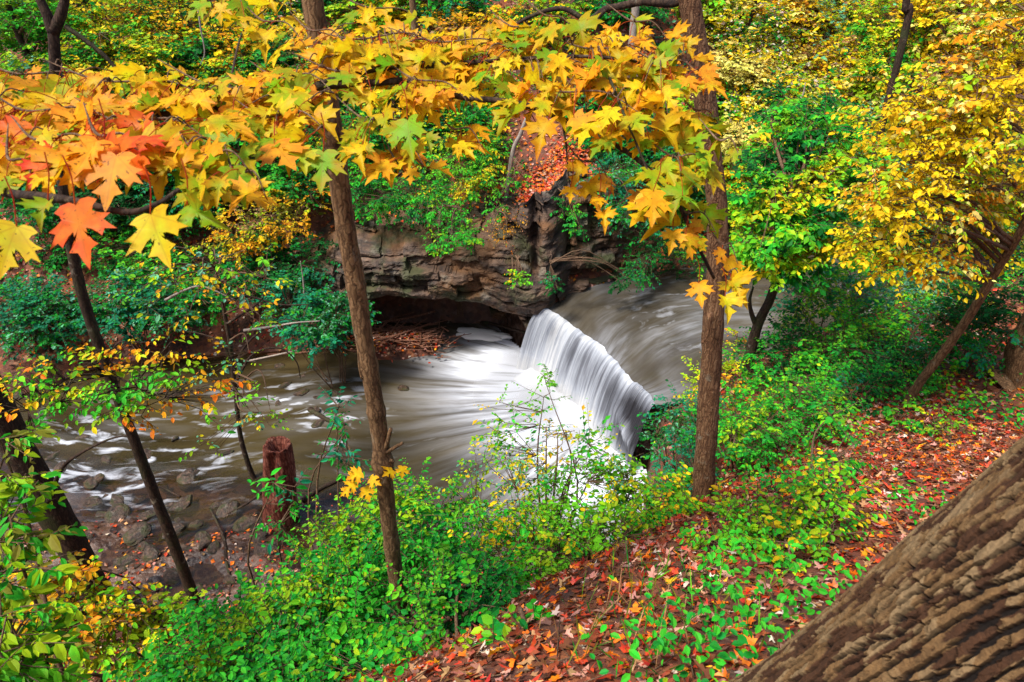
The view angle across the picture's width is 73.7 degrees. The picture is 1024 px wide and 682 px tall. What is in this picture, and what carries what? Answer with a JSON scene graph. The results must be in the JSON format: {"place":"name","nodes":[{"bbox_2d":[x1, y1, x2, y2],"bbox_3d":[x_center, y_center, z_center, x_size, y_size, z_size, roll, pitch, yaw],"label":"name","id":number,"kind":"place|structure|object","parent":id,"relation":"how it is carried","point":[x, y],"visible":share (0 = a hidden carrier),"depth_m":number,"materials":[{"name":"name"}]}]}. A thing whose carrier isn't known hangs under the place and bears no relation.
{"place":"outdoors","nodes":[
{"label":"outdoors","id":0,"kind":"place"},
{"bbox_2d":[15,323,647,647],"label":"river water","id":1,"kind":"structure","parent":0,"point":[434,412],"depth_m":12.96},
{"bbox_2d":[176,467,198,490],"bbox_3d":[-5.541,2.355,11.660,0.355,0.161,0.459,1,45,-13],"label":"river stone","id":2,"kind":"object","parent":1,"relation":"in","point":[184,483],"visible":0.94,"depth_m":11.57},
{"bbox_2d":[456,327,512,341],"bbox_3d":[-0.657,-0.152,15.720,1.359,0.096,0.519,7,32,12],"label":"foam patch","id":3,"kind":"object","parent":1,"relation":"on","point":[485,334],"visible":0.98,"depth_m":15.64,"materials":[{"name":"liquid"}]},
{"bbox_2d":[0,0,1023,681],"bbox_3d":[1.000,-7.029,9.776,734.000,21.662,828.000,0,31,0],"label":"ground","id":4,"kind":"structure","parent":0,"point":[216,488],"depth_m":10.94,"materials":[{"name":"soil"}]},
{"bbox_2d":[0,271,87,372],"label":"bank shrub","id":5,"kind":"object","parent":4,"relation":"on","point":[53,315],"visible":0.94,"depth_m":13.95,"materials":[{"name":"green plant"}]},
{"bbox_2d":[0,227,93,295],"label":"bank shrub","id":6,"kind":"object","parent":4,"relation":"on","point":[50,262],"visible":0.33,"depth_m":15.12,"materials":[{"name":"green plant"}]},
{"bbox_2d":[0,0,109,99],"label":"slope tree","id":7,"kind":"object","parent":4,"relation":"on","point":[11,26],"visible":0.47,"depth_m":14.82,"materials":[{"name":"green plant"}]},
{"bbox_2d":[0,374,125,614],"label":"thick tree","id":8,"kind":"object","parent":4,"relation":"on","point":[58,516],"visible":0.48,"depth_m":8.06,"materials":[{"name":"brown plant"}]},
{"bbox_2d":[82,496,102,509],"bbox_3d":[-6.860,2.652,11.152,0.284,0.156,0.253,-26,40,-36],"label":"river rock","id":9,"kind":"object","parent":4,"relation":"on","point":[91,502],"visible":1,"depth_m":11.10,"materials":[{"name":"stone"}]},
{"bbox_2d":[23,0,188,97],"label":"slope tree","id":10,"kind":"object","parent":4,"relation":"on","point":[101,31],"visible":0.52,"depth_m":15.19,"materials":[{"name":"yellow plant"}]},
{"bbox_2d":[104,503,131,522],"bbox_3d":[-6.305,2.782,10.915,0.381,0.172,0.425,-20,44,-35],"label":"river stone","id":11,"kind":"object","parent":4,"relation":"on","point":[115,512],"visible":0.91,"depth_m":10.87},
{"bbox_2d":[0,165,240,239],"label":"slope tree","id":12,"kind":"object","parent":4,"relation":"on","point":[117,201],"visible":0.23,"depth_m":14.69,"materials":[{"name":"green plant"}]},
{"bbox_2d":[0,0,250,626],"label":"slender tree","id":13,"kind":"object","parent":4,"relation":"on","point":[123,410],"visible":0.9,"depth_m":6.22,"materials":[{"name":"green plant"}]},
{"bbox_2d":[117,554,138,566],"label":"river stone","id":14,"kind":"object","parent":4,"relation":"on","point":[126,559],"visible":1,"depth_m":9.99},
{"bbox_2d":[122,521,150,545],"bbox_3d":[-5.798,2.990,10.562,0.398,0.179,0.445,-10,38,-15],"label":"river stone","id":15,"kind":"object","parent":4,"relation":"on","point":[140,531],"visible":0.93,"depth_m":10.51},
{"bbox_2d":[63,259,219,365],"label":"bank shrub","id":16,"kind":"object","parent":4,"relation":"on","point":[120,312],"visible":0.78,"depth_m":13.66,"materials":[{"name":"green plant"}]},
{"bbox_2d":[52,213,247,325],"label":"bank shrub","id":17,"kind":"object","parent":4,"relation":"on","point":[128,262],"visible":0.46,"depth_m":14.46,"materials":[{"name":"green plant"}]},
{"bbox_2d":[141,544,161,561],"bbox_3d":[-5.339,3.159,10.137,0.264,0.141,0.323,4,31,6],"label":"river rock","id":18,"kind":"object","parent":4,"relation":"on","point":[151,551],"visible":0.96,"depth_m":10.08,"materials":[{"name":"stone"}]},
{"bbox_2d":[105,0,251,95],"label":"slope tree","id":19,"kind":"object","parent":4,"relation":"on","point":[178,39],"visible":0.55,"depth_m":15.55,"materials":[{"name":"yellow plant"}]},
{"bbox_2d":[0,548,406,681],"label":"leafy bush","id":20,"kind":"object","parent":4,"relation":"on","point":[280,628],"depth_m":4.71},
{"bbox_2d":[113,236,308,488],"bbox_3d":[-3.764,0.871,9.664,2.235,5.164,2.024,0,31,0],"label":"sapling","id":21,"kind":"object","parent":4,"relation":"on","point":[224,301],"visible":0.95,"depth_m":8.66,"materials":[{"name":"green plant"}]},
{"bbox_2d":[215,501,238,525],"bbox_3d":[-4.586,2.767,10.999,0.371,0.182,0.440,23,50,16],"label":"river stone","id":22,"kind":"object","parent":4,"relation":"on","point":[223,510],"visible":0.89,"depth_m":10.93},
{"bbox_2d":[171,5,310,87],"bbox_3d":[-5.935,-6.535,15.870,4.090,2.450,2.948,19,36,29],"label":"slope tree","id":23,"kind":"object","parent":4,"relation":"on","point":[226,36],"visible":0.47,"depth_m":15.35,"materials":[{"name":"yellow plant"}]},
{"bbox_2d":[232,514,261,532],"bbox_3d":[-4.106,2.866,10.631,0.424,0.137,0.354,-2,31,-4],"label":"river stone","id":24,"kind":"object","parent":4,"relation":"on","point":[244,523],"visible":0.84,"depth_m":10.59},
{"bbox_2d":[0,424,516,681],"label":"leafy bush","id":25,"kind":"object","parent":4,"relation":"on","point":[32,665],"depth_m":3.81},
{"bbox_2d":[190,174,330,318],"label":"bank shrub","id":26,"kind":"object","parent":4,"relation":"on","point":[261,238],"visible":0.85,"depth_m":14.07,"materials":[{"name":"yellow plant"}]},
{"bbox_2d":[167,119,355,210],"bbox_3d":[-5.505,-4.079,14.950,4.725,2.680,2.959,8,32,13],"label":"slope tree","id":27,"kind":"object","parent":4,"relation":"on","point":[237,144],"visible":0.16,"depth_m":14.34,"materials":[{"name":"green plant"}]},
{"bbox_2d":[254,542,276,555],"bbox_3d":[-3.630,3.088,10.102,0.364,0.123,0.267,1,46,-15],"label":"river stone","id":28,"kind":"object","parent":4,"relation":"on","point":[259,549],"visible":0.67,"depth_m":10.05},
{"bbox_2d":[197,215,341,314],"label":"bank shrub","id":29,"kind":"object","parent":4,"relation":"on","point":[278,257],"visible":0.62,"depth_m":14.26,"materials":[{"name":"green plant"}]},
{"bbox_2d":[216,0,337,66],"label":"slope tree","id":30,"kind":"object","parent":4,"relation":"on","point":[288,4],"visible":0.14,"depth_m":16.73,"materials":[{"name":"yellow plant"}]},
{"bbox_2d":[262,436,299,531],"bbox_3d":[-3.669,2.266,10.528,0.752,1.791,0.615,17,35,26],"label":"tree stump","id":31,"kind":"object","parent":4,"relation":"on","point":[278,452],"visible":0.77,"depth_m":10.26,"materials":[{"name":"red wood"}]},
{"bbox_2d":[239,163,327,228],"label":"slope bush","id":32,"kind":"object","parent":4,"relation":"on","point":[275,192],"visible":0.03,"depth_m":15.43,"materials":[{"name":"green plant"}]},
{"bbox_2d":[247,384,370,605],"bbox_3d":[-1.614,1.862,5.939,1.004,2.975,1.147,0,31,0],"label":"tall weed","id":33,"kind":"object","parent":4,"relation":"on","point":[279,489],"visible":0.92,"depth_m":5.41,"materials":[{"name":"green plant"}]},
{"bbox_2d":[247,267,380,388],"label":"bank shrub","id":34,"kind":"object","parent":4,"relation":"on","point":[321,306],"visible":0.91,"depth_m":13.09,"materials":[{"name":"green plant"}]},
{"bbox_2d":[301,0,410,650],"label":"tall tree","id":35,"kind":"object","parent":4,"relation":"on","point":[382,459],"visible":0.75,"depth_m":3.86,"materials":[{"name":"brown plant"}]},
{"bbox_2d":[324,0,427,36],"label":"slope bush","id":36,"kind":"object","parent":4,"relation":"on","point":[338,5],"visible":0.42,"depth_m":16.66,"materials":[{"name":"yellow plant"}]},
{"bbox_2d":[311,28,444,177],"bbox_3d":[-3.120,-5.553,15.816,3.331,2.905,4.482,0,31,0],"label":"slope tree","id":37,"kind":"object","parent":4,"relation":"on","point":[374,110],"visible":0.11,"depth_m":15.04,"materials":[{"name":"green plant"}]},
{"bbox_2d":[0,0,756,323],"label":"maple tree","id":38,"kind":"object","parent":4,"relation":"on","point":[97,137],"visible":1,"depth_m":2.25,"materials":[{"name":"yellow plant"}]},
{"bbox_2d":[328,315,470,359],"bbox_3d":[-2.682,0.008,15.170,3.546,0.676,1.710,0,31,0],"label":"debris mound","id":39,"kind":"object","parent":4,"relation":"on","point":[421,346],"visible":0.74,"depth_m":14.91,"materials":[{"name":"soil"}]},
{"bbox_2d":[331,0,480,50],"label":"slope tree","id":40,"kind":"object","parent":4,"relation":"on","point":[403,15],"visible":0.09,"depth_m":16.84,"materials":[{"name":"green plant"}]},
{"bbox_2d":[357,111,467,172],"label":"slope bush","id":41,"kind":"object","parent":4,"relation":"on","point":[429,130],"visible":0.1,"depth_m":15.33,"materials":[{"name":"green plant"}]},
{"bbox_2d":[290,531,545,681],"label":"leafy bush","id":42,"kind":"object","parent":4,"relation":"on","point":[455,592],"visible":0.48,"depth_m":4.33,"materials":[{"name":"green plant"}]},
{"bbox_2d":[403,0,499,30],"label":"slope bush","id":43,"kind":"object","parent":4,"relation":"on","point":[446,3],"visible":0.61,"depth_m":16.49,"materials":[{"name":"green plant"}]},
{"bbox_2d":[422,59,521,171],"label":"bush","id":44,"kind":"object","parent":4,"relation":"on","point":[471,114],"visible":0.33,"depth_m":15.02,"materials":[{"name":"green plant"}]},
{"bbox_2d":[428,1,529,54],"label":"slope bush","id":45,"kind":"object","parent":4,"relation":"on","point":[461,19],"visible":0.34,"depth_m":16.09,"materials":[{"name":"yellow plant"}]},
{"bbox_2d":[284,150,679,328],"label":"rock cliff","id":46,"kind":"structure","parent":4,"relation":"on","point":[396,261],"depth_m":13.88,"materials":[{"name":"stone"}]},
{"bbox_2d":[327,158,443,233],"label":"cliff shrub","id":47,"kind":"object","parent":46,"relation":"on","point":[396,191],"visible":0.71,"depth_m":13.52,"materials":[{"name":"green plant"}]},
{"bbox_2d":[398,188,483,257],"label":"cliff fern","id":48,"kind":"object","parent":46,"relation":"attached to","point":[469,239],"visible":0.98,"depth_m":12.96,"materials":[{"name":"green plant"}]},
{"bbox_2d":[395,128,519,315],"bbox_3d":[-1.159,-2.304,14.884,2.669,4.216,2.516,0,31,0],"label":"cliff shrub","id":49,"kind":"object","parent":46,"relation":"on","point":[487,177],"visible":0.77,"depth_m":14.07,"materials":[{"name":"green plant"}]},
{"bbox_2d":[481,205,528,251],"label":"cliff shrub","id":50,"kind":"object","parent":46,"relation":"on","point":[505,217],"visible":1,"depth_m":12.99,"materials":[{"name":"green plant"}]},
{"bbox_2d":[481,157,534,226],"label":"cliff shrub","id":51,"kind":"object","parent":46,"relation":"on","point":[517,184],"visible":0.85,"depth_m":13.86,"materials":[{"name":"green plant"}]},
{"bbox_2d":[502,255,532,288],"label":"cliff shrub","id":52,"kind":"object","parent":46,"relation":"on","point":[517,275],"visible":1,"depth_m":12.51,"materials":[{"name":"green plant"}]},
{"bbox_2d":[550,186,591,241],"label":"cliff shrub","id":53,"kind":"object","parent":46,"relation":"on","point":[574,212],"visible":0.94,"depth_m":13.11,"materials":[{"name":"green plant"}]},
{"bbox_2d":[538,249,643,296],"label":"cliff shrub","id":54,"kind":"object","parent":46,"relation":"on","point":[574,258],"visible":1,"depth_m":13.15,"materials":[{"name":"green plant"}]},
{"bbox_2d":[552,150,648,237],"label":"cliff shrub","id":55,"kind":"object","parent":46,"relation":"on","point":[618,177],"visible":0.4,"depth_m":14.00,"materials":[{"name":"green plant"}]},
{"bbox_2d":[614,212,704,291],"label":"cliff shrub","id":56,"kind":"object","parent":46,"relation":"on","point":[644,262],"visible":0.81,"depth_m":14.04,"materials":[{"name":"green plant"}]},
{"bbox_2d":[0,0,1023,681],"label":"fallen leaves","id":57,"kind":"object","parent":4,"relation":"on","point":[592,570],"depth_m":4.54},
{"bbox_2d":[504,118,525,200],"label":"bare tree","id":58,"kind":"object","parent":4,"relation":"on","point":[515,143],"visible":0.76,"depth_m":14.57,"materials":[{"name":"grey wood"}]},
{"bbox_2d":[11,0,1023,681],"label":"undergrowth","id":59,"kind":"object","parent":4,"relation":"on","point":[661,642],"visible":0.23,"depth_m":3.25,"materials":[{"name":"green plant"}]},
{"bbox_2d":[457,599,594,649],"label":"broadleaf plant","id":60,"kind":"object","parent":4,"relation":"on","point":[487,621],"visible":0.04,"depth_m":3.27,"materials":[{"name":"green plant"}]},
{"bbox_2d":[476,0,599,42],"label":"slope bush","id":61,"kind":"object","parent":4,"relation":"on","point":[539,3],"visible":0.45,"depth_m":16.21,"materials":[{"name":"yellow plant"}]},
{"bbox_2d":[424,363,664,575],"bbox_3d":[0.234,1.379,5.929,1.936,1.963,1.729,-16,34,-24],"label":"airy shrub","id":62,"kind":"object","parent":4,"relation":"on","point":[599,468],"visible":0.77,"depth_m":5.82,"materials":[{"name":"green plant"}]},
{"bbox_2d":[447,484,665,587],"bbox_3d":[0.394,1.621,5.259,1.835,0.922,1.276,0,31,0],"label":"airy shrub","id":63,"kind":"object","parent":4,"relation":"on","point":[580,548],"visible":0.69,"depth_m":5.20,"materials":[{"name":"green plant"}]},
{"bbox_2d":[514,308,654,470],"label":"waterfall","id":64,"kind":"structure","parent":4,"relation":"on","point":[583,365],"depth_m":12.83,"materials":[{"name":"liquid"}]},
{"bbox_2d":[561,102,652,172],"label":"slope bush","id":65,"kind":"object","parent":4,"relation":"on","point":[588,143],"visible":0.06,"depth_m":15.31,"materials":[{"name":"green plant"}]},
{"bbox_2d":[497,0,729,500],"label":"tall tree","id":66,"kind":"object","parent":4,"relation":"on","point":[707,420],"visible":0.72,"depth_m":4.86,"materials":[{"name":"brown plant"}]},
{"bbox_2d":[574,0,675,33],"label":"slope bush","id":67,"kind":"object","parent":4,"relation":"on","point":[616,16],"visible":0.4,"depth_m":16.50,"materials":[{"name":"green plant"}]},
{"bbox_2d":[627,6,639,46],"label":"bare tree","id":68,"kind":"object","parent":4,"relation":"on","point":[635,11],"visible":0.27,"depth_m":15.90,"materials":[{"name":"grey wood"}]},
{"bbox_2d":[575,33,698,211],"bbox_3d":[2.851,-5.009,15.779,2.543,3.624,4.578,-11,33,-18],"label":"slope tree","id":69,"kind":"object","parent":4,"relation":"on","point":[650,155],"visible":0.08,"depth_m":15.03,"materials":[{"name":"green plant"}]},
{"bbox_2d":[500,535,806,681],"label":"grass","id":70,"kind":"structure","parent":4,"relation":"on","point":[644,609],"depth_m":3.02,"materials":[{"name":"green plant"}]},
{"bbox_2d":[585,456,727,546],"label":"airy shrub","id":71,"kind":"object","parent":4,"relation":"on","point":[671,507],"visible":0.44,"depth_m":5.75,"materials":[{"name":"green plant"}]},
{"bbox_2d":[634,379,735,496],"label":"bank shrub","id":72,"kind":"object","parent":4,"relation":"on","point":[679,434],"visible":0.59,"depth_m":8.58,"materials":[{"name":"green plant"}]},
{"bbox_2d":[667,169,728,223],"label":"slope bush","id":73,"kind":"object","parent":4,"relation":"on","point":[693,195],"visible":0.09,"depth_m":15.43,"materials":[{"name":"green plant"}]},
{"bbox_2d":[663,97,744,156],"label":"slope bush","id":74,"kind":"object","parent":4,"relation":"on","point":[722,118],"visible":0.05,"depth_m":16.09,"materials":[{"name":"green plant"}]},
{"bbox_2d":[659,0,766,34],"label":"slope bush","id":75,"kind":"object","parent":4,"relation":"on","point":[716,3],"visible":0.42,"depth_m":17.15,"materials":[{"name":"green plant"}]},
{"bbox_2d":[658,196,768,280],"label":"cliff shrub","id":76,"kind":"object","parent":4,"relation":"on","point":[685,253],"visible":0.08,"depth_m":15.18,"materials":[{"name":"green plant"}]},
{"bbox_2d":[673,327,765,416],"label":"bank shrub","id":77,"kind":"object","parent":4,"relation":"on","point":[728,369],"visible":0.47,"depth_m":9.24,"materials":[{"name":"yellow plant"}]},
{"bbox_2d":[682,76,774,139],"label":"slope bush","id":78,"kind":"object","parent":4,"relation":"on","point":[743,86],"visible":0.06,"depth_m":16.15,"materials":[{"name":"green plant"}]},
{"bbox_2d":[698,143,773,243],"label":"slope tree","id":79,"kind":"object","parent":4,"relation":"on","point":[729,188],"visible":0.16,"depth_m":15.08,"materials":[{"name":"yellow plant"}]},
{"bbox_2d":[690,0,826,133],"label":"slope tree","id":80,"kind":"object","parent":4,"relation":"on","point":[728,71],"visible":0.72,"depth_m":16.20,"materials":[{"name":"yellow plant"}]},
{"bbox_2d":[715,26,818,83],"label":"slope bush","id":81,"kind":"object","parent":4,"relation":"on","point":[793,55],"visible":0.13,"depth_m":16.80,"materials":[{"name":"yellow plant"}]},
{"bbox_2d":[731,0,817,46],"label":"slope bush","id":82,"kind":"object","parent":4,"relation":"on","point":[782,3],"visible":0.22,"depth_m":17.47,"materials":[{"name":"yellow plant"}]},
{"bbox_2d":[686,353,868,480],"bbox_3d":[2.894,1.089,7.701,2.232,1.441,1.558,-18,35,-27],"label":"bank shrub","id":83,"kind":"object","parent":4,"relation":"on","point":[763,432],"visible":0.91,"depth_m":7.53,"materials":[{"name":"green plant"}]},
{"bbox_2d":[674,448,891,574],"bbox_3d":[1.662,1.214,4.226,1.118,0.815,1.689,21,37,31],"label":"lime bush","id":84,"kind":"object","parent":4,"relation":"on","point":[807,526],"visible":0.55,"depth_m":4.23,"materials":[{"name":"green plant"}]},
{"bbox_2d":[758,25,850,77],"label":"slope bush","id":85,"kind":"object","parent":4,"relation":"on","point":[810,55],"visible":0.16,"depth_m":17.19,"materials":[{"name":"yellow plant"}]},
{"bbox_2d":[720,52,896,170],"bbox_3d":[6.649,-5.321,15.977,5.455,2.374,2.798,-10,33,-17],"label":"slope tree","id":86,"kind":"object","parent":4,"relation":"on","point":[725,144],"visible":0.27,"depth_m":15.63,"materials":[{"name":"yellow plant"}]},
{"bbox_2d":[705,67,915,390],"bbox_3d":[3.925,-1.328,9.264,2.382,4.040,3.895,13,33,21],"label":"green tree","id":87,"kind":"object","parent":4,"relation":"on","point":[789,194],"visible":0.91,"depth_m":8.37,"materials":[{"name":"green plant"}]},
{"bbox_2d":[758,394,882,498],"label":"lime bush","id":88,"kind":"object","parent":4,"relation":"on","point":[851,462],"visible":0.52,"depth_m":5.63,"materials":[{"name":"green plant"}]},
{"bbox_2d":[722,290,929,422],"bbox_3d":[4.106,0.281,8.984,2.463,1.375,2.402,0,31,0],"label":"bank shrub","id":89,"kind":"object","parent":4,"relation":"on","point":[804,357],"visible":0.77,"depth_m":8.99,"materials":[{"name":"green plant"}]},
{"bbox_2d":[769,0,883,84],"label":"slope tree","id":90,"kind":"object","parent":4,"relation":"on","point":[825,47],"visible":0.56,"depth_m":17.46,"materials":[{"name":"yellow plant"}]},
{"bbox_2d":[817,365,897,418],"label":"seedling","id":91,"kind":"object","parent":4,"relation":"on","point":[863,376],"visible":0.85,"depth_m":8.13,"materials":[{"name":"green plant"}]},
{"bbox_2d":[822,0,899,24],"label":"slope bush","id":92,"kind":"object","parent":4,"relation":"on","point":[862,3],"visible":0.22,"depth_m":18.62,"materials":[{"name":"yellow plant"}]},
{"bbox_2d":[758,255,972,381],"bbox_3d":[5.221,-0.313,10.160,2.645,1.792,2.876,0,31,0],"label":"bank shrub","id":93,"kind":"object","parent":4,"relation":"on","point":[867,298],"visible":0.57,"depth_m":10.11,"materials":[{"name":"green plant"}]},
{"bbox_2d":[727,436,1023,681],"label":"giant tree","id":94,"kind":"object","parent":4,"relation":"on","point":[937,595],"visible":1,"depth_m":1.39,"materials":[{"name":"brown plant"}]},
{"bbox_2d":[843,0,913,269],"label":"bare tree","id":95,"kind":"object","parent":4,"relation":"on","point":[907,8],"visible":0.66,"depth_m":12.99,"materials":[{"name":"brown plant"}]},
{"bbox_2d":[779,240,993,334],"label":"bank shrub","id":96,"kind":"object","parent":4,"relation":"on","point":[908,282],"visible":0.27,"depth_m":11.16,"materials":[{"name":"green plant"}]},
{"bbox_2d":[830,0,958,119],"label":"slope tree","id":97,"kind":"object","parent":4,"relation":"on","point":[872,37],"visible":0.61,"depth_m":16.35,"materials":[{"name":"yellow plant"}]},
{"bbox_2d":[813,90,983,266],"bbox_3d":[8.248,-3.409,14.912,3.145,3.441,4.417,-9,32,-14],"label":"slope tree","id":98,"kind":"object","parent":4,"relation":"on","point":[905,171],"visible":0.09,"depth_m":14.73,"materials":[{"name":"yellow plant"}]},
{"bbox_2d":[875,402,932,437],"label":"seedling","id":99,"kind":"object","parent":4,"relation":"on","point":[903,422],"visible":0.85,"depth_m":7.53,"materials":[{"name":"green plant"}]},
{"bbox_2d":[813,0,1023,409],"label":"golden tree","id":100,"kind":"object","parent":4,"relation":"on","point":[975,142],"visible":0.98,"depth_m":6.07,"materials":[{"name":"yellow plant"}]},
{"bbox_2d":[849,300,1004,406],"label":"bank shrub","id":101,"kind":"object","parent":4,"relation":"on","point":[905,356],"visible":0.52,"depth_m":9.00,"materials":[{"name":"green plant"}]},
{"bbox_2d":[902,395,983,446],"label":"seedling","id":102,"kind":"object","parent":4,"relation":"on","point":[937,423],"visible":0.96,"depth_m":7.33,"materials":[{"name":"green plant"}]},
{"bbox_2d":[883,0,1023,129],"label":"slope tree","id":103,"kind":"object","parent":4,"relation":"on","point":[949,29],"visible":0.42,"depth_m":15.59,"materials":[{"name":"yellow plant"}]},
{"bbox_2d":[897,123,1023,290],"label":"slope tree","id":104,"kind":"object","parent":4,"relation":"on","point":[1019,259],"visible":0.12,"depth_m":13.20,"materials":[{"name":"yellow plant"}]},
{"bbox_2d":[910,266,1023,378],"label":"bank shrub","id":105,"kind":"object","parent":4,"relation":"on","point":[985,314],"visible":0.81,"depth_m":8.79,"materials":[{"name":"green plant"}]},
{"bbox_2d":[984,312,1023,391],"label":"thick tree","id":106,"kind":"object","parent":4,"relation":"on","point":[1012,378],"visible":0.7,"depth_m":8.70,"materials":[{"name":"brown plant"}]},
{"bbox_2d":[548,236,1023,404],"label":"river water","id":107,"kind":"structure","parent":0,"point":[648,337],"depth_m":13.40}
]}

